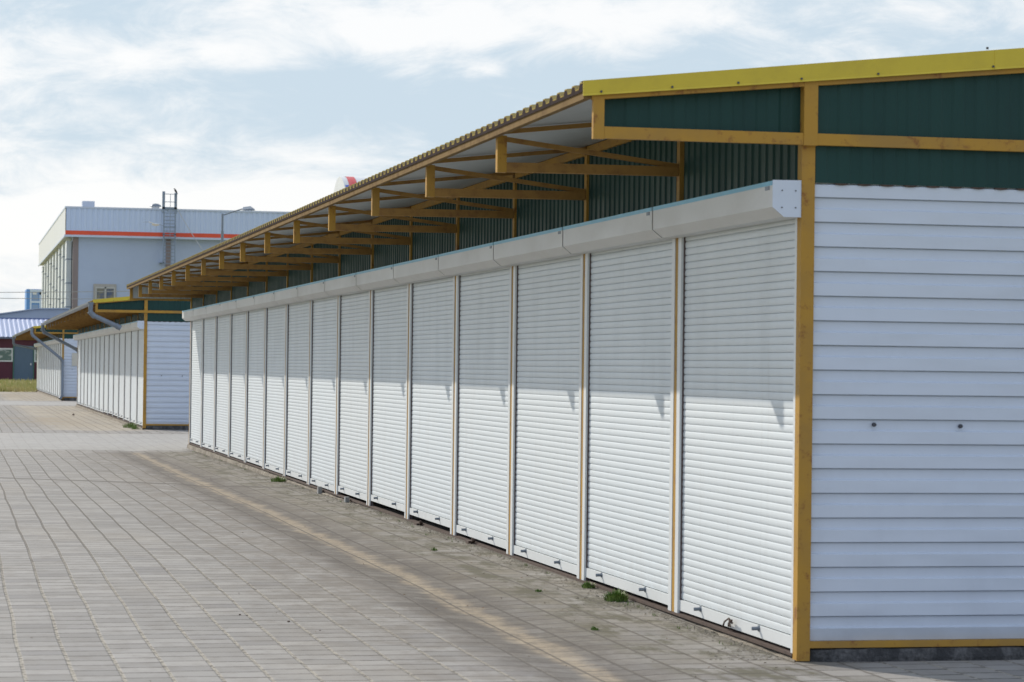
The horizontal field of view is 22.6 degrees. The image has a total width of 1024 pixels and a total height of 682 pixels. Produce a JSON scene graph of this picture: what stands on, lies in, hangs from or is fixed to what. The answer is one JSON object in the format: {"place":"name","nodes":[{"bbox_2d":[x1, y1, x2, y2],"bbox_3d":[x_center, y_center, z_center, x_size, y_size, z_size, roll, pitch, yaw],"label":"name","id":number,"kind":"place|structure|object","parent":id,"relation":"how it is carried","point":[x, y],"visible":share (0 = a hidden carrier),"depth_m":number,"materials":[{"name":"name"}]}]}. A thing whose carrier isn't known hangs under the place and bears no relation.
{"place":"outdoors","nodes":[
{"label":"outdoors","id":0,"kind":"place"},
{"bbox_2d":[0,378,37,391],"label":"verge grass","id":1,"kind":"structure","parent":0,"point":[6,385],"depth_m":137.88,"materials":[{"name":"green plant"}]},
{"bbox_2d":[0,298,69,298],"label":"power line","id":2,"kind":"object","parent":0,"point":[34,298],"visible":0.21,"depth_m":146.55,"materials":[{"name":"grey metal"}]},
{"bbox_2d":[0,291,128,292],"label":"power line","id":3,"kind":"object","parent":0,"point":[76,291],"visible":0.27,"depth_m":148.18,"materials":[{"name":"grey metal"}]},
{"bbox_2d":[0,392,1023,681],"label":"paved yard","id":4,"kind":"structure","parent":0,"point":[118,562],"depth_m":15.04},
{"bbox_2d":[12,325,77,400],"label":"market pavilion","id":5,"kind":"structure","parent":4,"relation":"on","point":[56,369],"depth_m":98.14,"materials":[{"name":"paint"}]},
{"bbox_2d":[41,296,190,429],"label":"market pavilion","id":6,"kind":"structure","parent":4,"relation":"on","point":[133,360],"depth_m":55.08,"materials":[{"name":"paint"}]},
{"bbox_2d":[123,422,137,427],"bbox_3d":[-8.239,1.807,55.401,0.436,0.147,0.521,1,-1,-12],"label":"weed","id":7,"kind":"object","parent":4,"relation":"on","point":[130,425],"visible":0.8,"depth_m":55.29,"materials":[{"name":"green plant"}]},
{"bbox_2d":[221,206,252,242],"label":"street lamp","id":8,"kind":"object","parent":4,"relation":"on","point":[222,221],"visible":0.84,"depth_m":109.90,"materials":[{"name":"grey metal"}]},
{"bbox_2d":[271,476,286,481],"bbox_3d":[-2.775,1.636,30.446,0.213,0.083,0.266,1,-1,-12],"label":"weed","id":9,"kind":"object","parent":4,"relation":"on","point":[278,479],"visible":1,"depth_m":30.39,"materials":[{"name":"green plant"}]},
{"bbox_2d":[72,406,784,659],"bbox_3d":[-6.627,1.804,47.445,0.498,0.095,72.370,1,-1,-12],"label":"rubble strip","id":10,"kind":"object","parent":4,"relation":"on","point":[709,632],"visible":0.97,"depth_m":16.26,"materials":[{"name":"grey gravel"}]},
{"bbox_2d":[192,451,731,644],"bbox_3d":[-2.066,1.634,27.115,0.183,0.103,29.421,1,-1,-12],"label":"moss and sprouts","id":11,"kind":"object","parent":4,"relation":"on","point":[526,565],"visible":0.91,"depth_m":16.79,"materials":[{"name":"green plant"}]},
{"bbox_2d":[127,47,1023,661],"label":"market pavilion","id":12,"kind":"structure","parent":4,"relation":"on","point":[747,345],"depth_m":13.49,"materials":[{"name":"paint"}]},
{"bbox_2d":[580,581,595,588],"bbox_3d":[0.470,1.497,15.771,0.104,0.055,0.113,1,-1,-12],"label":"weed","id":13,"kind":"object","parent":4,"relation":"on","point":[587,585],"visible":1,"depth_m":15.75,"materials":[{"name":"green plant"}]},
{"bbox_2d":[601,587,629,601],"bbox_3d":[0.611,1.480,14.958,0.159,0.084,0.193,1,-1,-29],"label":"weed","id":14,"kind":"object","parent":4,"relation":"on","point":[617,596],"visible":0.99,"depth_m":14.92,"materials":[{"name":"green plant"}]},
{"bbox_2d":[0,0,1023,312],"label":"sky","id":15,"kind":"structure","parent":0,"point":[262,105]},
{"label":"terrain","id":16,"kind":"structure","parent":0,"visible":0},
{"bbox_2d":[0,318,50,380],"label":"maroon shop","id":17,"kind":"structure","parent":16,"relation":"on","point":[16,362],"depth_m":181.77,"materials":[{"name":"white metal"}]},
{"bbox_2d":[0,348,12,361],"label":"window","id":18,"kind":"structure","parent":17,"relation":"in","point":[6,354],"depth_m":181.43,"materials":[{"name":"clear glass"}]},
{"bbox_2d":[14,346,32,379],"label":"door","id":19,"kind":"structure","parent":17,"relation":"in","point":[23,357],"depth_m":181.74,"materials":[{"name":"blue metal"}]},
{"bbox_2d":[34,350,36,361],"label":"window","id":20,"kind":"structure","parent":17,"relation":"in","point":[35,351],"depth_m":181.88,"materials":[{"name":"clear glass"}]},
{"bbox_2d":[25,289,41,309],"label":"apartment tower","id":21,"kind":"structure","parent":16,"relation":"on","point":[33,303],"depth_m":491.75,"materials":[{"name":"blue concrete"}]},
{"bbox_2d":[32,292,38,300],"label":"window","id":22,"kind":"structure","parent":21,"relation":"in","point":[33,296],"depth_m":491.86,"materials":[{"name":"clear glass"}]},
{"bbox_2d":[0,308,69,338],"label":"grey shed","id":23,"kind":"structure","parent":16,"relation":"on","point":[42,313],"depth_m":197.71,"materials":[{"name":"metal"}]},
{"bbox_2d":[38,191,289,309],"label":"trade hall","id":24,"kind":"structure","parent":16,"relation":"on","point":[88,246],"depth_m":213.81,"materials":[{"name":"light grey-white metal cladding panels"},{"name":"glass"},{"name":"paint"}]},
{"bbox_2d":[93,284,115,298],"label":"window","id":25,"kind":"structure","parent":24,"relation":"in","point":[96,287],"depth_m":213.16,"materials":[{"name":"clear glass"}]},
{"bbox_2d":[177,208,202,250],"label":"hanging cable","id":26,"kind":"object","parent":24,"relation":"hanging from","point":[189,229],"visible":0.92,"depth_m":213.43,"materials":[{"name":"metal"}]},
{"bbox_2d":[334,176,367,191],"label":"vaulted building","id":27,"kind":"structure","parent":16,"relation":"on","point":[342,183],"depth_m":154.43,"materials":[{"name":"white"}]}
]}

